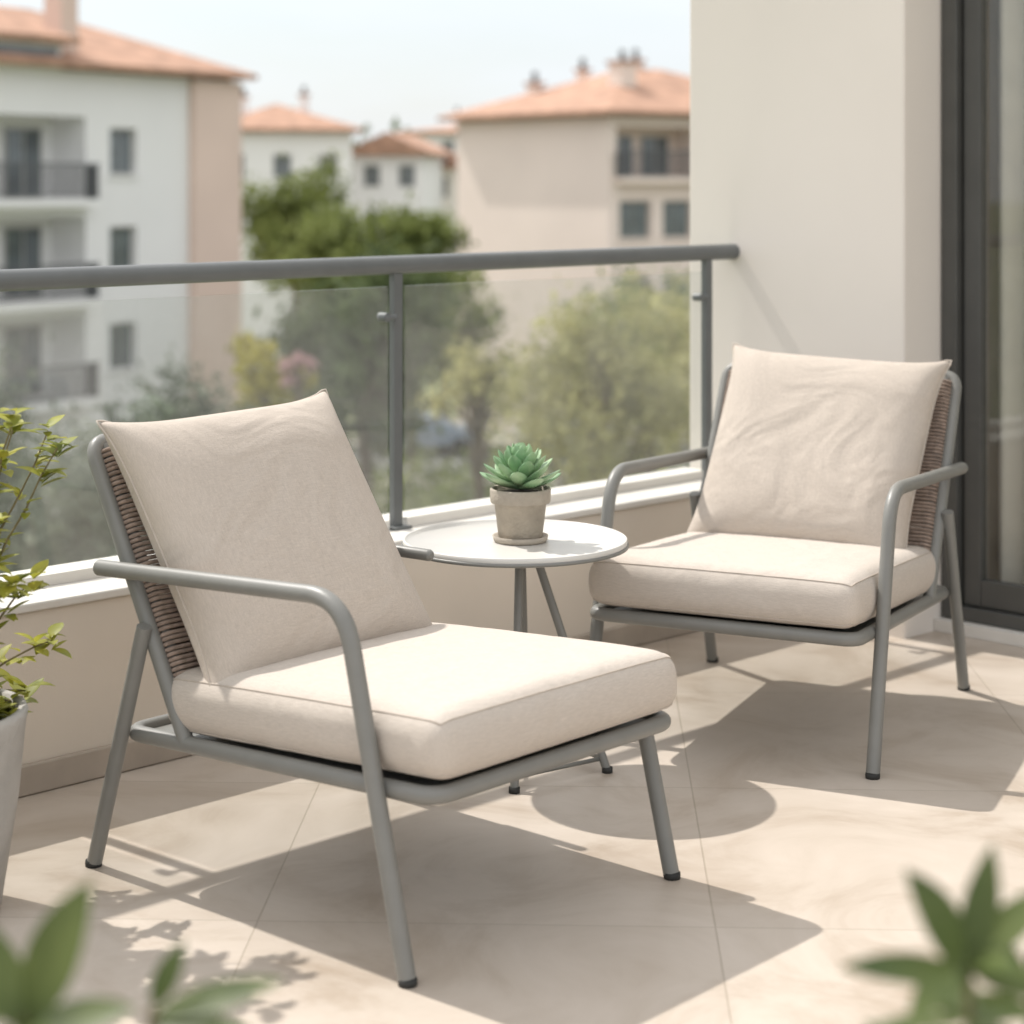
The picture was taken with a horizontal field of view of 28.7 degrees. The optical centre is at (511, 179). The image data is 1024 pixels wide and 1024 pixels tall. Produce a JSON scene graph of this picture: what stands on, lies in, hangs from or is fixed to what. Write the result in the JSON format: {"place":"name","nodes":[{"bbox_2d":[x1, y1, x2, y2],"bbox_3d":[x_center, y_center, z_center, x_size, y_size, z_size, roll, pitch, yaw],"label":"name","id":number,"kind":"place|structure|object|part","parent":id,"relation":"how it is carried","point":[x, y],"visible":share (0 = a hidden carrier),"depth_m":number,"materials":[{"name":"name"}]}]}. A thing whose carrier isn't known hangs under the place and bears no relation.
{"place":"outdoors","nodes":[
{"label":"outdoors","id":0,"kind":"place"},
{"bbox_2d":[0,0,689,182],"label":"sky","id":1,"kind":"structure","parent":0,"point":[359,63],"materials":[{"name":"white"}]},
{"bbox_2d":[13,437,688,567],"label":"pavement","id":2,"kind":"structure","parent":0,"point":[467,487],"depth_m":67.69,"materials":[{"name":"grey concrete"}]},
{"bbox_2d":[254,236,467,491],"bbox_3d":[-4.237,5.960,58.170,5.664,8.690,6.142,0,0,-32],"label":"garden tree","id":3,"kind":"object","parent":2,"relation":"on","point":[342,346],"visible":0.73,"depth_m":57.38,"materials":[{"name":"green plant"}]},
{"bbox_2d":[242,356,508,513],"bbox_3d":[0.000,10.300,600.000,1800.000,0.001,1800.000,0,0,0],"label":"ground","id":4,"kind":"structure","parent":0,"point":[452,414],"depth_m":88.22,"materials":[{"name":"green plant"}]},
{"bbox_2d":[0,332,83,569],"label":"garden tree","id":5,"kind":"object","parent":4,"relation":"on","point":[5,401],"visible":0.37,"depth_m":28.77,"materials":[{"name":"green plant"}]},
{"bbox_2d":[0,379,225,573],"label":"garden tree","id":6,"kind":"object","parent":4,"relation":"on","point":[86,533],"visible":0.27,"depth_m":25.12,"materials":[{"name":"green plant"}]},
{"bbox_2d":[0,0,257,543],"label":"apartment block","id":7,"kind":"structure","parent":4,"relation":"on","point":[116,149],"depth_m":59.87,"materials":[{"name":"white paint"}]},
{"bbox_2d":[64,344,254,494],"bbox_3d":[-7.460,6.987,45.140,5.750,6.641,5.298,0,0,23],"label":"garden tree","id":8,"kind":"object","parent":4,"relation":"on","point":[199,407],"visible":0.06,"depth_m":45.23,"materials":[{"name":"green plant"}]},
{"bbox_2d":[225,328,327,409],"bbox_3d":[-5.679,6.930,48.056,2.485,6.745,2.073,0,0,0],"label":"garden tree","id":9,"kind":"object","parent":4,"relation":"on","point":[261,383],"visible":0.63,"depth_m":47.80,"materials":[{"name":"yellow plant"}]},
{"bbox_2d":[242,132,351,369],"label":"walls and windows","id":10,"kind":"structure","parent":4,"relation":"on","point":[261,154],"depth_m":108.72,"materials":[{"name":"white paint"}]},
{"bbox_2d":[242,104,363,133],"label":"roof","id":11,"kind":"structure","parent":10,"relation":"on","point":[276,118],"depth_m":109.37,"materials":[{"name":"orange tile"}]},
{"bbox_2d":[242,86,309,113],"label":"chimneys","id":12,"kind":"object","parent":11,"relation":"on","point":[304,101],"visible":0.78,"depth_m":113.74,"materials":[{"name":"beige paint"}]},
{"bbox_2d":[278,351,318,400],"bbox_3d":[-4.681,7.021,43.980,0.998,6.563,0.530,0,0,20],"label":"blossom tree","id":13,"kind":"object","parent":4,"relation":"on","point":[296,362],"visible":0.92,"depth_m":43.94,"materials":[{"name":"pink plant"}]},
{"bbox_2d":[261,195,409,426],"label":"garden tree","id":14,"kind":"object","parent":4,"relation":"on","point":[332,237],"visible":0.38,"depth_m":68.39,"materials":[{"name":"green plant"}]},
{"bbox_2d":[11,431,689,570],"bbox_3d":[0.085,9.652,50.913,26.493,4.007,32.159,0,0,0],"label":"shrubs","id":15,"kind":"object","parent":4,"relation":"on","point":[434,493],"visible":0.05,"depth_m":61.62,"materials":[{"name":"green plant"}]},
{"bbox_2d":[290,104,439,205],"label":"distant trees","id":16,"kind":"object","parent":4,"relation":"on","point":[395,124],"visible":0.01,"depth_m":201.09,"materials":[{"name":"plant"}]},
{"bbox_2d":[414,134,456,157],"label":"walls and windows","id":17,"kind":"structure","parent":4,"relation":"on","point":[448,142],"depth_m":149.04,"materials":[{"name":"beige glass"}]},
{"bbox_2d":[395,126,456,134],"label":"roof","id":18,"kind":"structure","parent":17,"relation":"on","point":[446,130],"depth_m":149.32,"materials":[{"name":"orange tile"}]},
{"bbox_2d":[452,107,460,125],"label":"chimneys","id":19,"kind":"object","parent":18,"relation":"on","point":[455,122],"visible":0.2,"depth_m":151.62,"materials":[{"name":"brick"}]},
{"bbox_2d":[442,169,456,330],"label":"walls and windows","id":20,"kind":"structure","parent":4,"relation":"on","point":[449,198],"depth_m":124.17,"materials":[{"name":"beige paint"}]},
{"bbox_2d":[441,157,456,168],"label":"roof","id":21,"kind":"structure","parent":20,"relation":"on","point":[450,163],"depth_m":124.43,"materials":[{"name":"orange tile"}]},
{"bbox_2d":[411,336,536,499],"bbox_3d":[-0.568,6.445,32.965,1.908,7.714,1.877,0,0,37],"label":"olive tree","id":22,"kind":"object","parent":4,"relation":"on","point":[468,376],"visible":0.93,"depth_m":32.87,"materials":[{"name":"green plant"}]},
{"bbox_2d":[437,49,689,449],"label":"beige apartment block","id":23,"kind":"structure","parent":4,"relation":"on","point":[584,160],"depth_m":79.06,"materials":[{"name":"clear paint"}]},
{"bbox_2d":[474,271,689,485],"bbox_3d":[1.268,5.777,27.941,3.635,9.051,3.139,0,0,0],"label":"olive tree","id":24,"kind":"object","parent":4,"relation":"on","point":[595,415],"visible":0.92,"depth_m":27.61,"materials":[{"name":"green plant"}]},
{"bbox_2d":[531,264,689,473],"bbox_3d":[4.141,6.316,61.993,7.129,7.984,7.336,0,0,0],"label":"garden tree","id":25,"kind":"object","parent":4,"relation":"on","point":[614,308],"visible":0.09,"depth_m":61.47,"materials":[{"name":"green plant"}]},
{"bbox_2d":[610,262,689,439],"bbox_3d":[3.562,5.614,32.028,3.938,9.376,3.669,0,0,0],"label":"olive tree","id":26,"kind":"object","parent":4,"relation":"on","point":[673,345],"visible":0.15,"depth_m":31.63,"materials":[{"name":"green plant"}]},
{"bbox_2d":[352,132,456,353],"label":"white house","id":27,"kind":"structure","parent":0,"point":[390,169],"depth_m":117.76,"materials":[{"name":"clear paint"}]},
{"bbox_2d":[352,447,689,474],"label":"road","id":28,"kind":"structure","parent":0,"point":[446,455],"depth_m":73.66,"materials":[{"name":"grey asphalt"}]},
{"bbox_2d":[242,149,365,397],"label":"garden tree","id":29,"kind":"object","parent":28,"relation":"on","point":[267,217],"visible":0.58,"depth_m":72.51,"materials":[{"name":"green plant"}]},
{"bbox_2d":[357,190,478,471],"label":"garden tree","id":30,"kind":"object","parent":28,"relation":"on","point":[420,232],"visible":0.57,"depth_m":69.26,"materials":[{"name":"green plant"}]},
{"bbox_2d":[372,412,472,454],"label":"parked car","id":31,"kind":"object","parent":28,"relation":"on","point":[454,436],"visible":0.27,"depth_m":74.74,"materials":[{"name":"paint"}]},
{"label":"windows","id":32,"kind":"part","parent":31,"relation":"part of","materials":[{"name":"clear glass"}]},
{"bbox_2d":[408,270,516,451],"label":"garden tree","id":33,"kind":"object","parent":28,"relation":"on","point":[481,320],"visible":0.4,"depth_m":75.52,"materials":[{"name":"green plant"}]},
{"bbox_2d":[934,617,1023,647],"bbox_3d":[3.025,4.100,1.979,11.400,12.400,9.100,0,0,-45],"label":"baseboard","id":34,"kind":"structure","parent":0,"point":[991,633],"depth_m":5.65,"materials":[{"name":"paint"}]},
{"bbox_2d":[0,467,701,797],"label":"parapet wall","id":35,"kind":"structure","parent":34,"relation":"on","point":[71,719],"depth_m":4.42,"materials":[{"name":"beige paint"}]},
{"bbox_2d":[0,244,739,589],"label":"glass railing","id":36,"kind":"object","parent":35,"relation":"on","point":[394,268],"visible":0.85,"depth_m":5.13,"materials":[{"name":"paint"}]},
{"bbox_2d":[0,631,1023,1023],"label":"balcony floor","id":37,"kind":"structure","parent":34,"relation":"attached to","point":[802,843],"depth_m":3.80,"materials":[{"name":"beige tile"}]},
{"bbox_2d":[0,407,78,904],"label":"potted shrub","id":38,"kind":"object","parent":37,"relation":"on","point":[14,709],"visible":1,"depth_m":3.58,"materials":[{"name":"green plant"}]},
{"bbox_2d":[0,880,283,1023],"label":"potted plant","id":39,"kind":"object","parent":37,"relation":"on","point":[35,982],"visible":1,"depth_m":1.50,"materials":[{"name":"green plant"}]},
{"bbox_2d":[85,389,680,988],"bbox_3d":[-0.255,0.871,3.764,0.966,0.858,0.712,0,0,42],"label":"armchair","id":40,"kind":"object","parent":37,"relation":"on","point":[289,629],"visible":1,"depth_m":3.67,"materials":[{"name":"fabric"}]},
{"bbox_2d":[401,519,628,793],"bbox_3d":[0.007,1.047,4.440,0.505,0.506,0.505,0,0,0],"label":"side table","id":41,"kind":"object","parent":37,"relation":"on","point":[472,543],"visible":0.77,"depth_m":4.39,"materials":[{"name":"metal"}]},
{"bbox_2d":[480,442,560,545],"bbox_3d":[0.018,0.692,4.442,0.183,0.219,0.177,0,0,0],"label":"potted succulent","id":42,"kind":"object","parent":41,"relation":"on","point":[520,495],"visible":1,"depth_m":4.40,"materials":[{"name":"green plant"}]},
{"bbox_2d":[588,343,969,779],"bbox_3d":[0.663,0.869,4.875,0.712,0.862,0.966,0,0,26],"label":"armchair","id":43,"kind":"object","parent":37,"relation":"on","point":[825,483],"visible":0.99,"depth_m":4.94,"materials":[{"name":"fabric"}]},
{"bbox_2d":[840,844,1023,1023],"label":"potted plant","id":44,"kind":"object","parent":37,"relation":"on","point":[979,936],"visible":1,"depth_m":1.50,"materials":[{"name":"green plant"}]},
{"bbox_2d":[690,0,987,638],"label":"column","id":45,"kind":"structure","parent":34,"relation":"on","point":[816,161],"depth_m":5.88,"materials":[{"name":"paint"}]},
{"bbox_2d":[942,0,1023,630],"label":"sliding glass door","id":46,"kind":"structure","parent":34,"relation":"attached to","point":[991,602],"depth_m":5.75,"materials":[{"name":"metal"}]},
{"bbox_2d":[988,0,997,579],"bbox_3d":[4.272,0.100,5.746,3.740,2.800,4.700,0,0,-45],"label":"door frame","id":47,"kind":"object","parent":34,"relation":"attached to","point":[992,289],"depth_m":5.99,"materials":[{"name":"black metal"}]},
{"bbox_2d":[998,0,1023,584],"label":"glass door","id":48,"kind":"structure","parent":34,"relation":"hanging from","point":[1010,291],"depth_m":5.81,"materials":[{"name":"glass"}]}
]}

